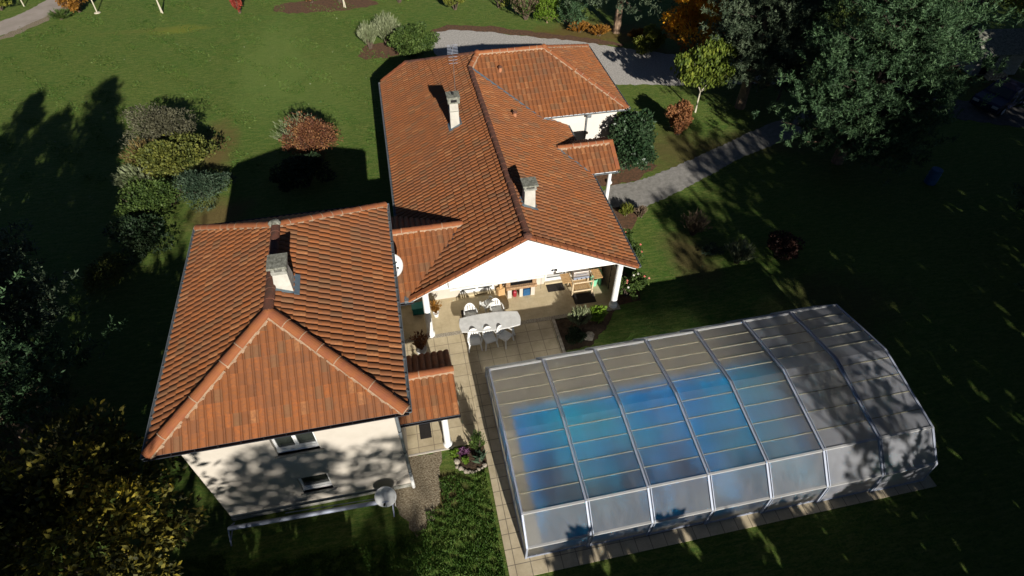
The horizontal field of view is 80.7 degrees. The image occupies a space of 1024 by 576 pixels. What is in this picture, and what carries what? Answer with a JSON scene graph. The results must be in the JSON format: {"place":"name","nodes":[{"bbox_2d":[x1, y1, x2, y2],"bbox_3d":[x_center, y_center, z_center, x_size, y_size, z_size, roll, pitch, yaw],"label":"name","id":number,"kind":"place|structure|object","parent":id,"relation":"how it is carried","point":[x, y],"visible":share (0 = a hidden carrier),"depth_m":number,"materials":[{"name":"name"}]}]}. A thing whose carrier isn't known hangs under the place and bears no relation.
{"place":"outdoors","nodes":[
{"label":"outdoors","id":0,"kind":"place"},
{"bbox_2d":[0,0,64,35],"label":"road","id":1,"kind":"structure","parent":0,"point":[33,14],"depth_m":47.43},
{"bbox_2d":[405,320,561,575],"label":"terrace","id":2,"kind":"structure","parent":0,"point":[534,340],"depth_m":24.77,"materials":[{"name":"tile"}]},
{"bbox_2d":[409,329,429,354],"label":"potted plant","id":3,"kind":"object","parent":2,"relation":"on","point":[419,343],"visible":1,"depth_m":24.30,"materials":[{"name":"brown plant"}]},
{"bbox_2d":[419,423,431,438],"bbox_3d":[-3.226,5.322,22.424,0.420,0.018,0.620,-8,47,-8],"label":"doormat","id":4,"kind":"object","parent":2,"relation":"on","point":[425,431],"visible":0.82,"depth_m":22.40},
{"bbox_2d":[400,349,460,447],"bbox_3d":[-2.966,3.967,21.446,2.000,3.317,2.866,-8,47,-8],"label":"tiled canopy","id":5,"kind":"object","parent":2,"relation":"on","point":[432,388],"visible":0.82,"depth_m":20.22,"materials":[{"name":"tile"}]},
{"bbox_2d":[409,447,452,456],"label":"terrace kerb","id":6,"kind":"structure","parent":2,"relation":"on","point":[431,451],"depth_m":21.86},
{"bbox_2d":[467,328,482,352],"bbox_3d":[-1.561,2.155,24.887,0.597,0.820,0.604,-8,47,-8],"label":"garden chair","id":7,"kind":"object","parent":2,"relation":"on","point":[472,340],"visible":1,"depth_m":24.86,"materials":[{"name":"white plastic"}]},
{"bbox_2d":[459,311,520,335],"bbox_3d":[-0.923,1.646,25.445,2.583,0.730,0.980,-7,47,-7],"label":"garden table","id":8,"kind":"object","parent":2,"relation":"on","point":[495,320],"visible":0.98,"depth_m":25.18,"materials":[{"name":"grey plastic"}]},
{"bbox_2d":[482,326,498,350],"bbox_3d":[-0.938,2.063,24.980,0.597,0.820,0.604,-16,49,-15],"label":"garden chair","id":9,"kind":"object","parent":2,"relation":"on","point":[490,337],"visible":0.99,"depth_m":24.93,"materials":[{"name":"white plastic"}]},
{"bbox_2d":[496,325,513,348],"bbox_3d":[-0.317,1.973,25.070,0.604,0.820,0.597,28,52,24],"label":"garden chair","id":10,"kind":"object","parent":2,"relation":"on","point":[505,335],"visible":1,"depth_m":25.03,"materials":[{"name":"white plastic"}]},
{"bbox_2d":[496,284,504,296],"bbox_3d":[-0.497,-0.045,26.889,0.370,0.950,0.200,-24,51,-22],"label":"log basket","id":11,"kind":"object","parent":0,"point":[500,290],"visible":0.77,"depth_m":26.95,"materials":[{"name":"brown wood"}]},
{"bbox_2d":[401,277,618,338],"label":"porch floor","id":12,"kind":"structure","parent":0,"point":[542,302],"depth_m":26.75,"materials":[{"name":"tile"}]},
{"bbox_2d":[411,301,423,315],"bbox_3d":[-4.109,0.903,26.330,0.540,0.420,0.400,-8,47,-8],"label":"storage box","id":13,"kind":"object","parent":12,"relation":"on","point":[417,308],"visible":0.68,"depth_m":26.21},
{"bbox_2d":[429,299,441,317],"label":"potted plant","id":14,"kind":"object","parent":12,"relation":"on","point":[435,308],"visible":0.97,"depth_m":25.87,"materials":[{"name":"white plant"}]},
{"bbox_2d":[464,303,477,316],"bbox_3d":[-1.776,1.134,25.853,0.597,0.820,0.604,-8,47,-8],"label":"garden chair","id":15,"kind":"object","parent":12,"relation":"on","point":[471,311],"visible":0.73,"depth_m":25.86,"materials":[{"name":"white plastic"}]},
{"bbox_2d":[479,296,494,312],"bbox_3d":[-1.051,0.726,26.244,0.597,0.820,0.604,-28,53,-25],"label":"garden chair","id":16,"kind":"object","parent":12,"relation":"on","point":[485,304],"visible":0.95,"depth_m":26.21,"materials":[{"name":"white plastic"}]},
{"bbox_2d":[489,298,503,312],"bbox_3d":[-0.674,0.925,26.059,0.597,0.820,0.604,-11,48,-11],"label":"garden chair","id":17,"kind":"object","parent":12,"relation":"on","point":[497,308],"visible":0.81,"depth_m":26.07,"materials":[{"name":"white plastic"}]},
{"bbox_2d":[504,279,536,298],"bbox_3d":[0.373,-0.753,26.279,1.400,2.820,0.640,-8,47,-8],"label":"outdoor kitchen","id":18,"kind":"object","parent":12,"relation":"on","point":[520,286],"visible":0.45,"depth_m":26.68,"materials":[{"name":"stone"}]},
{"bbox_2d":[546,283,564,291],"bbox_3d":[1.980,-0.033,27.534,0.780,0.018,0.460,-8,47,-8],"label":"doormat","id":19,"kind":"object","parent":12,"relation":"on","point":[555,287],"visible":0.93,"depth_m":27.51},
{"bbox_2d":[560,268,602,296],"bbox_3d":[3.079,-0.331,27.057,1.840,1.139,0.769,-8,47,-8],"label":"barbecue trolley","id":20,"kind":"object","parent":12,"relation":"on","point":[580,275],"visible":0.98,"depth_m":26.83,"materials":[{"name":"brown wood"}]},
{"bbox_2d":[573,292,595,303],"bbox_3d":[3.242,0.446,27.090,0.980,0.018,0.620,-7,47,-7],"label":"doormat","id":21,"kind":"object","parent":12,"relation":"on","point":[582,298],"visible":1,"depth_m":27.06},
{"bbox_2d":[602,264,616,294],"bbox_3d":[4.417,-0.635,26.796,0.090,1.950,1.960,-8,47,-8],"label":"trellis","id":22,"kind":"object","parent":12,"relation":"on","point":[609,272],"visible":0.44,"depth_m":27.04,"materials":[{"name":"brown wood"}]},
{"bbox_2d":[0,0,1023,575],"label":"lawn","id":23,"kind":"structure","parent":0,"point":[914,274],"depth_m":29.94,"materials":[{"name":"green plant"}]},
{"bbox_2d":[0,0,81,39],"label":"road verge","id":24,"kind":"structure","parent":23,"relation":"on","point":[26,27],"depth_m":46.30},
{"bbox_2d":[0,218,83,360],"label":"pine","id":25,"kind":"object","parent":23,"relation":"on","point":[8,262],"visible":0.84,"depth_m":22.03,"materials":[{"name":"green plant"}]},
{"bbox_2d":[47,8,69,19],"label":"juniper","id":26,"kind":"object","parent":23,"relation":"on","point":[61,14],"visible":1,"depth_m":46.85,"materials":[{"name":"green plant"}]},
{"bbox_2d":[0,269,127,462],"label":"pine","id":27,"kind":"object","parent":23,"relation":"on","point":[11,420],"visible":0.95,"depth_m":20.10,"materials":[{"name":"green plant"}]},
{"bbox_2d":[55,0,87,11],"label":"autumn shrub","id":28,"kind":"object","parent":23,"relation":"on","point":[72,5],"visible":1,"depth_m":47.09,"materials":[{"name":"orange plant"}]},
{"bbox_2d":[0,398,210,575],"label":"walnut tree","id":29,"kind":"object","parent":23,"relation":"on","point":[70,502],"visible":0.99,"depth_m":15.36,"materials":[{"name":"green plant"}]},
{"bbox_2d":[80,251,134,294],"bbox_3d":[-18.459,-0.702,27.363,2.218,1.131,2.650,-8,47,-8],"label":"shrub","id":30,"kind":"object","parent":23,"relation":"on","point":[95,272],"visible":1,"depth_m":27.22,"materials":[{"name":"green plant"}]},
{"bbox_2d":[110,160,155,187],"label":"grassy shrub","id":31,"kind":"object","parent":23,"relation":"on","point":[130,171],"visible":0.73,"depth_m":31.67,"materials":[{"name":"green plant"}]},
{"bbox_2d":[117,136,153,170],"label":"twiggy shrub","id":32,"kind":"object","parent":23,"relation":"on","point":[137,145],"visible":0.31,"depth_m":32.43,"materials":[{"name":"brown plant"}]},
{"bbox_2d":[101,211,174,265],"bbox_3d":[-17.819,-2.603,28.784,2.798,1.642,3.452,-30,54,-26],"label":"dark shrub","id":33,"kind":"object","parent":23,"relation":"on","point":[143,236],"visible":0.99,"depth_m":28.49,"materials":[{"name":"green plant"}]},
{"bbox_2d":[112,176,173,220],"bbox_3d":[-18.680,-4.545,30.573,2.994,1.703,3.333,-8,47,-8],"label":"dark shrub","id":34,"kind":"object","parent":23,"relation":"on","point":[129,205],"visible":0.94,"depth_m":30.22,"materials":[{"name":"green plant"}]},
{"bbox_2d":[117,103,198,151],"bbox_3d":[-19.827,-9.071,34.064,4.512,2.864,3.233,-8,47,-8],"label":"rounded shrub","id":35,"kind":"object","parent":23,"relation":"on","point":[158,120],"visible":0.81,"depth_m":33.48,"materials":[{"name":"green plant"}]},
{"bbox_2d":[147,178,188,208],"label":"shrub","id":36,"kind":"object","parent":23,"relation":"on","point":[170,189],"visible":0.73,"depth_m":30.78,"materials":[{"name":"green plant"}]},
{"bbox_2d":[129,131,219,181],"bbox_3d":[-18.338,-7.221,32.730,3.485,2.264,4.010,19,49,17],"label":"leafy shrub","id":37,"kind":"object","parent":23,"relation":"on","point":[165,158],"visible":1,"depth_m":31.96,"materials":[{"name":"green plant"}]},
{"bbox_2d":[168,169,236,212],"bbox_3d":[-16.408,-5.271,31.419,3.878,1.499,3.226,-8,47,-8],"label":"juniper","id":38,"kind":"object","parent":23,"relation":"on","point":[196,182],"visible":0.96,"depth_m":31.32,"materials":[{"name":"green plant"}]},
{"bbox_2d":[0,0,405,195],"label":"clover clumps","id":39,"kind":"object","parent":23,"relation":"on","point":[93,100],"visible":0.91,"depth_m":41.14,"materials":[{"name":"green plant"}]},
{"bbox_2d":[229,0,242,13],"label":"column shrub","id":40,"kind":"object","parent":23,"relation":"on","point":[237,4],"visible":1,"depth_m":47.66,"materials":[{"name":"red plant"}]},
{"bbox_2d":[140,201,414,520],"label":"house","id":41,"kind":"structure","parent":23,"relation":"on","point":[283,382],"depth_m":18.12,"materials":[{"name":"tile"}]},
{"bbox_2d":[271,432,323,458],"bbox_3d":[-6.369,4.464,17.651,1.410,1.280,0.260,-8,47,-8],"label":"window","id":42,"kind":"structure","parent":41,"relation":"in","point":[307,440],"depth_m":17.92,"materials":[{"name":"glass"}]},
{"bbox_2d":[298,473,336,495],"bbox_3d":[-6.389,6.301,19.589,1.140,1.080,0.260,-8,47,-8],"label":"window","id":43,"kind":"structure","parent":41,"relation":"in","point":[322,480],"depth_m":19.81,"materials":[{"name":"glass"}]},
{"bbox_2d":[374,486,396,506],"bbox_3d":[-4.174,7.081,20.105,0.621,1.121,0.609,31,54,26],"label":"satellite dish","id":44,"kind":"object","parent":41,"relation":"attached to","point":[384,493],"visible":0.98,"depth_m":20.00,"materials":[{"name":"grey metal"}]},
{"bbox_2d":[395,254,402,275],"bbox_3d":[-4.391,-0.618,22.247,0.696,1.297,0.713,1,47,1],"label":"satellite dish","id":45,"kind":"object","parent":41,"relation":"attached to","point":[399,265],"visible":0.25,"depth_m":22.28,"materials":[{"name":"white metal"}]},
{"bbox_2d":[269,113,325,150],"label":"twig shrub","id":46,"kind":"object","parent":23,"relation":"on","point":[285,133],"visible":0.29,"depth_m":33.81,"materials":[{"name":"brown plant"}]},
{"bbox_2d":[269,151,336,192],"bbox_3d":[-11.171,-6.123,32.062,3.575,1.786,2.120,-8,47,-8],"label":"shaded shrub","id":47,"kind":"object","parent":23,"relation":"on","point":[298,166],"visible":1,"depth_m":31.71,"materials":[{"name":"green plant"}]},
{"bbox_2d":[278,110,342,159],"bbox_3d":[-11.191,-8.478,33.729,3.525,2.608,3.113,25,51,21],"label":"dome shrub","id":48,"kind":"object","parent":23,"relation":"on","point":[305,128],"visible":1,"depth_m":33.44,"materials":[{"name":"red plant"}]},
{"bbox_2d":[227,499,395,545],"bbox_3d":[-6.545,7.515,19.902,5.370,0.679,0.791,-8,47,-8],"label":"pool cover roller","id":49,"kind":"object","parent":23,"relation":"on","point":[231,527],"visible":0.82,"depth_m":19.75,"materials":[{"name":"metal"}]},
{"bbox_2d":[273,0,377,13],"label":"shrub bed","id":50,"kind":"object","parent":23,"relation":"on","point":[294,7],"visible":0.95,"depth_m":49.30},
{"bbox_2d":[172,472,505,575],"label":"grass tufts","id":51,"kind":"object","parent":23,"relation":"on","point":[382,545],"visible":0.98,"depth_m":19.33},
{"bbox_2d":[358,43,401,59],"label":"bare earth bed","id":52,"kind":"object","parent":23,"relation":"on","point":[385,49],"visible":0.7,"depth_m":43.72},
{"bbox_2d":[356,19,378,48],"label":"grassy shrub","id":53,"kind":"object","parent":52,"relation":"on","point":[366,32],"visible":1,"depth_m":43.06,"materials":[{"name":"green plant"}]},
{"bbox_2d":[371,10,400,44],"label":"grassy shrub","id":54,"kind":"object","parent":52,"relation":"on","point":[385,25],"visible":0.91,"depth_m":43.28,"materials":[{"name":"green plant"}]},
{"bbox_2d":[387,20,440,59],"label":"round bush","id":55,"kind":"object","parent":23,"relation":"on","point":[414,40],"visible":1,"depth_m":41.66,"materials":[{"name":"green plant"}]},
{"bbox_2d":[394,451,441,536],"bbox_3d":[-3.122,6.910,20.970,2.159,0.001,2.967,25,51,21],"label":"gravel strip","id":56,"kind":"object","parent":23,"relation":"on","point":[417,502],"visible":0.76,"depth_m":20.80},
{"bbox_2d":[443,0,465,9],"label":"garden bush","id":57,"kind":"object","parent":23,"relation":"on","point":[447,2],"visible":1,"depth_m":48.23,"materials":[{"name":"green plant"}]},
{"bbox_2d":[455,445,487,469],"bbox_3d":[-1.509,6.122,21.721,1.197,0.001,1.027,-8,47,-8],"label":"flower bed","id":58,"kind":"object","parent":23,"relation":"on","point":[470,465],"visible":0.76,"depth_m":21.62,"materials":[{"name":"soil"}]},
{"bbox_2d":[458,446,469,455],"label":"purple plant","id":59,"kind":"object","parent":58,"relation":"on","point":[462,450],"visible":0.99,"depth_m":21.68,"materials":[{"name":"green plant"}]},
{"bbox_2d":[469,429,486,451],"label":"tall border plant","id":60,"kind":"object","parent":58,"relation":"on","point":[476,442],"visible":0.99,"depth_m":21.29,"materials":[{"name":"green plant"}]},
{"bbox_2d":[473,448,486,462],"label":"agave","id":61,"kind":"object","parent":58,"relation":"on","point":[479,456],"visible":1,"depth_m":21.41,"materials":[{"name":"green plant"}]},
{"bbox_2d":[378,44,641,337],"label":"house","id":62,"kind":"structure","parent":23,"relation":"on","point":[499,160],"depth_m":27.63,"materials":[{"name":"tile"}]},
{"bbox_2d":[459,285,495,297],"bbox_3d":[-1.565,-0.571,26.436,1.640,2.320,0.270,-8,47,-8],"label":"window","id":63,"kind":"structure","parent":62,"relation":"in","point":[491,286],"depth_m":27.15,"materials":[{"name":"white paint"}]},
{"bbox_2d":[448,266,543,290],"bbox_3d":[-0.605,-0.118,23.869,3.800,1.055,0.320,-8,47,-8],"label":"awning","id":64,"kind":"object","parent":62,"relation":"attached to","point":[495,278],"visible":0.92,"depth_m":23.54,"materials":[{"name":"fabric"}]},
{"bbox_2d":[544,272,565,284],"bbox_3d":[2.007,-1.104,26.967,1.080,2.320,0.270,-8,47,-8],"label":"window","id":65,"kind":"structure","parent":62,"relation":"in","point":[552,276],"depth_m":27.65,"materials":[{"name":"white paint"}]},
{"bbox_2d":[404,306,619,342],"bbox_3d":[-0.025,1.609,26.069,9.830,0.132,0.200,-8,47,-8],"label":"pebble strip","id":66,"kind":"object","parent":23,"relation":"on","point":[561,316],"visible":0.36,"depth_m":26.13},
{"bbox_2d":[510,0,542,19],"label":"brown shrub","id":67,"kind":"object","parent":23,"relation":"on","point":[523,6],"visible":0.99,"depth_m":46.48,"materials":[{"name":"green plant"}]},
{"bbox_2d":[431,25,623,46],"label":"dirt edge","id":68,"kind":"object","parent":23,"relation":"on","point":[501,30],"visible":0.92,"depth_m":46.02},
{"bbox_2d":[533,0,562,22],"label":"bush","id":69,"kind":"object","parent":23,"relation":"on","point":[543,9],"visible":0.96,"depth_m":46.20,"materials":[{"name":"green plant"}]},
{"bbox_2d":[551,318,565,352],"bbox_3d":[1.986,2.125,25.535,0.140,0.220,2.080,-8,47,-8],"label":"bed edging","id":70,"kind":"object","parent":23,"relation":"on","point":[558,335],"visible":0.64,"depth_m":25.49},
{"bbox_2d":[556,0,587,27],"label":"bush","id":71,"kind":"object","parent":23,"relation":"on","point":[571,9],"visible":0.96,"depth_m":45.72,"materials":[{"name":"green plant"}]},
{"bbox_2d":[566,20,591,32],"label":"bracken clump","id":72,"kind":"object","parent":23,"relation":"on","point":[583,25],"visible":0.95,"depth_m":45.71,"materials":[{"name":"orange plant"}]},
{"bbox_2d":[555,310,614,350],"bbox_3d":[3.328,1.796,25.856,2.884,0.001,1.835,-8,47,-8],"label":"planting bed","id":73,"kind":"object","parent":23,"relation":"on","point":[596,328],"visible":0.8,"depth_m":25.91,"materials":[{"name":"soil"}]},
{"bbox_2d":[565,324,587,344],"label":"bed plant","id":74,"kind":"object","parent":73,"relation":"on","point":[575,333],"visible":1,"depth_m":25.18,"materials":[{"name":"green plant"}]},
{"bbox_2d":[566,304,592,325],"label":"bed plant","id":75,"kind":"object","parent":73,"relation":"on","point":[579,317],"visible":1,"depth_m":25.61,"materials":[{"name":"green plant"}]},
{"bbox_2d":[586,305,608,322],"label":"bed plant","id":76,"kind":"object","parent":73,"relation":"on","point":[598,314],"visible":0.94,"depth_m":25.75,"materials":[{"name":"green plant"}]},
{"bbox_2d":[588,24,611,35],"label":"bracken clump","id":77,"kind":"object","parent":23,"relation":"on","point":[600,29],"visible":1,"depth_m":45.27,"materials":[{"name":"orange plant"}]},
{"bbox_2d":[600,207,640,304],"bbox_3d":[5.392,-2.245,29.704,3.441,0.001,7.880,-8,47,-8],"label":"shrub bed","id":78,"kind":"object","parent":23,"relation":"on","point":[628,221],"visible":0.25,"depth_m":30.54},
{"bbox_2d":[619,202,635,215],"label":"border plant","id":79,"kind":"object","parent":78,"relation":"on","point":[625,209],"visible":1,"depth_m":30.78,"materials":[{"name":"green plant"}]},
{"bbox_2d":[618,274,641,299],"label":"rose bush","id":80,"kind":"object","parent":78,"relation":"on","point":[628,286],"visible":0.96,"depth_m":26.74,"materials":[{"name":"green plant"}]},
{"bbox_2d":[634,205,647,217],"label":"border plant","id":81,"kind":"object","parent":78,"relation":"on","point":[641,210],"visible":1,"depth_m":30.62,"materials":[{"name":"brown plant"}]},
{"bbox_2d":[564,0,681,33],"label":"forked pine","id":82,"kind":"object","parent":23,"relation":"on","point":[618,18],"visible":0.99,"depth_m":41.10,"materials":[{"name":"green plant"}]},
{"bbox_2d":[596,156,657,185],"bbox_3d":[5.471,-6.581,33.813,5.691,0.001,2.670,-8,47,-8],"label":"evergreen bed","id":83,"kind":"object","parent":23,"relation":"on","point":[628,176],"visible":0.28,"depth_m":33.46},
{"bbox_2d":[607,108,658,173],"bbox_3d":[6.241,-8.066,32.631,3.289,3.820,3.929,-8,47,-8],"label":"evergreen bush","id":84,"kind":"object","parent":83,"relation":"on","point":[632,135],"visible":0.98,"depth_m":31.71,"materials":[{"name":"green plant"}]},
{"bbox_2d":[623,228,633,243],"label":"rose bush","id":85,"kind":"object","parent":23,"relation":"on","point":[627,232],"visible":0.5,"depth_m":29.09,"materials":[{"name":"green plant"}]},
{"bbox_2d":[627,27,646,38],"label":"bracken clump","id":86,"kind":"object","parent":23,"relation":"on","point":[637,32],"visible":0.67,"depth_m":44.84,"materials":[{"name":"brown plant"}]},
{"bbox_2d":[631,240,644,262],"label":"rose bush","id":87,"kind":"object","parent":23,"relation":"on","point":[638,250],"visible":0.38,"depth_m":27.99,"materials":[{"name":"green plant"}]},
{"bbox_2d":[630,271,649,289],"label":"rose bush","id":88,"kind":"object","parent":23,"relation":"on","point":[639,277],"visible":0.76,"depth_m":27.11,"materials":[{"name":"green plant"}]},
{"bbox_2d":[632,23,666,54],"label":"yellow shrub","id":89,"kind":"object","parent":23,"relation":"on","point":[655,37],"visible":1,"depth_m":42.73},
{"bbox_2d":[665,99,693,135],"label":"red shrub","id":90,"kind":"object","parent":23,"relation":"on","point":[680,116],"visible":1,"depth_m":35.16,"materials":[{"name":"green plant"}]},
{"bbox_2d":[659,0,729,54],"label":"orange tree","id":91,"kind":"object","parent":23,"relation":"on","point":[683,23],"visible":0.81,"depth_m":40.39,"materials":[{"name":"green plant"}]},
{"bbox_2d":[681,208,712,235],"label":"bare shrub","id":92,"kind":"object","parent":23,"relation":"on","point":[694,227],"visible":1,"depth_m":29.57,"materials":[{"name":"brown plant"}]},
{"bbox_2d":[670,35,739,112],"bbox_3d":[11.469,-12.868,36.614,3.948,4.855,3.199,5,47,4],"label":"drooping tree","id":93,"kind":"object","parent":23,"relation":"on","point":[702,68],"visible":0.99,"depth_m":35.40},
{"bbox_2d":[701,242,727,255],"bbox_3d":[9.769,-1.870,29.133,1.504,0.416,0.899,-8,47,-8],"label":"juniper","id":94,"kind":"object","parent":23,"relation":"on","point":[715,250],"visible":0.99,"depth_m":29.03,"materials":[{"name":"green plant"}]},
{"bbox_2d":[724,235,757,263],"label":"pale shrub","id":95,"kind":"object","parent":23,"relation":"on","point":[737,251],"visible":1,"depth_m":28.14,"materials":[{"name":"green plant"}]},
{"bbox_2d":[698,0,848,109],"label":"pine tree","id":96,"kind":"object","parent":23,"relation":"on","point":[773,25],"visible":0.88,"depth_m":34.03,"materials":[{"name":"green plant"}]},
{"bbox_2d":[752,44,816,104],"bbox_3d":[17.176,-13.012,37.298,3.304,4.129,4.237,-31,54,-26],"label":"scrub tree","id":97,"kind":"object","parent":23,"relation":"on","point":[784,84],"visible":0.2,"depth_m":36.52,"materials":[{"name":"green plant"}]},
{"bbox_2d":[767,230,805,260],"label":"dark red shrub","id":98,"kind":"object","parent":23,"relation":"on","point":[782,244],"visible":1,"depth_m":28.15,"materials":[{"name":"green plant"}]},
{"bbox_2d":[735,0,846,84],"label":"pine tree","id":99,"kind":"object","parent":23,"relation":"on","point":[818,15],"visible":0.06,"depth_m":36.06,"materials":[{"name":"green plant"}]},
{"bbox_2d":[751,0,1023,185],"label":"deciduous tree","id":100,"kind":"object","parent":23,"relation":"on","point":[920,63],"visible":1,"depth_m":29.15,"materials":[{"name":"green plant"}]},
{"bbox_2d":[924,166,943,185],"bbox_3d":[23.016,-6.109,32.883,0.640,0.900,0.630,-8,47,-8],"label":"barrel","id":101,"kind":"object","parent":23,"relation":"on","point":[934,175],"visible":1,"depth_m":32.68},
{"bbox_2d":[907,97,1023,127],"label":"back lane","id":102,"kind":"structure","parent":23,"relation":"on","point":[1013,116],"depth_m":38.10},
{"bbox_2d":[969,76,1023,116],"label":"parked car","id":103,"kind":"object","parent":102,"relation":"on","point":[1011,92],"visible":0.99,"depth_m":37.84,"materials":[{"name":"black metal"}]},
{"bbox_2d":[962,0,1023,37],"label":"broadleaf tree","id":104,"kind":"object","parent":23,"relation":"on","point":[1020,7],"visible":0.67,"depth_m":42.00,"materials":[{"name":"green plant"}]},
{"bbox_2d":[433,30,786,85],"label":"driveway","id":105,"kind":"structure","parent":0,"point":[623,66],"depth_m":43.62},
{"bbox_2d":[470,371,936,575],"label":"pool paving","id":106,"kind":"structure","parent":0,"point":[518,564],"depth_m":20.14,"materials":[{"name":"tile"}]},
{"bbox_2d":[485,304,937,558],"bbox_3d":[6.678,4.221,21.804,14.295,2.595,7.692,-8,47,-8],"label":"pool enclosure","id":107,"kind":"object","parent":106,"relation":"on","point":[647,436],"visible":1,"depth_m":20.38,"materials":[{"name":"metal"}]},
{"bbox_2d":[604,85,899,208],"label":"path","id":108,"kind":"structure","parent":0,"point":[657,187],"depth_m":33.94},
{"bbox_2d":[954,28,1023,75],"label":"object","id":109,"kind":"structure","parent":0,"point":[1001,44],"depth_m":40.57,"materials":[{"name":"concrete"}]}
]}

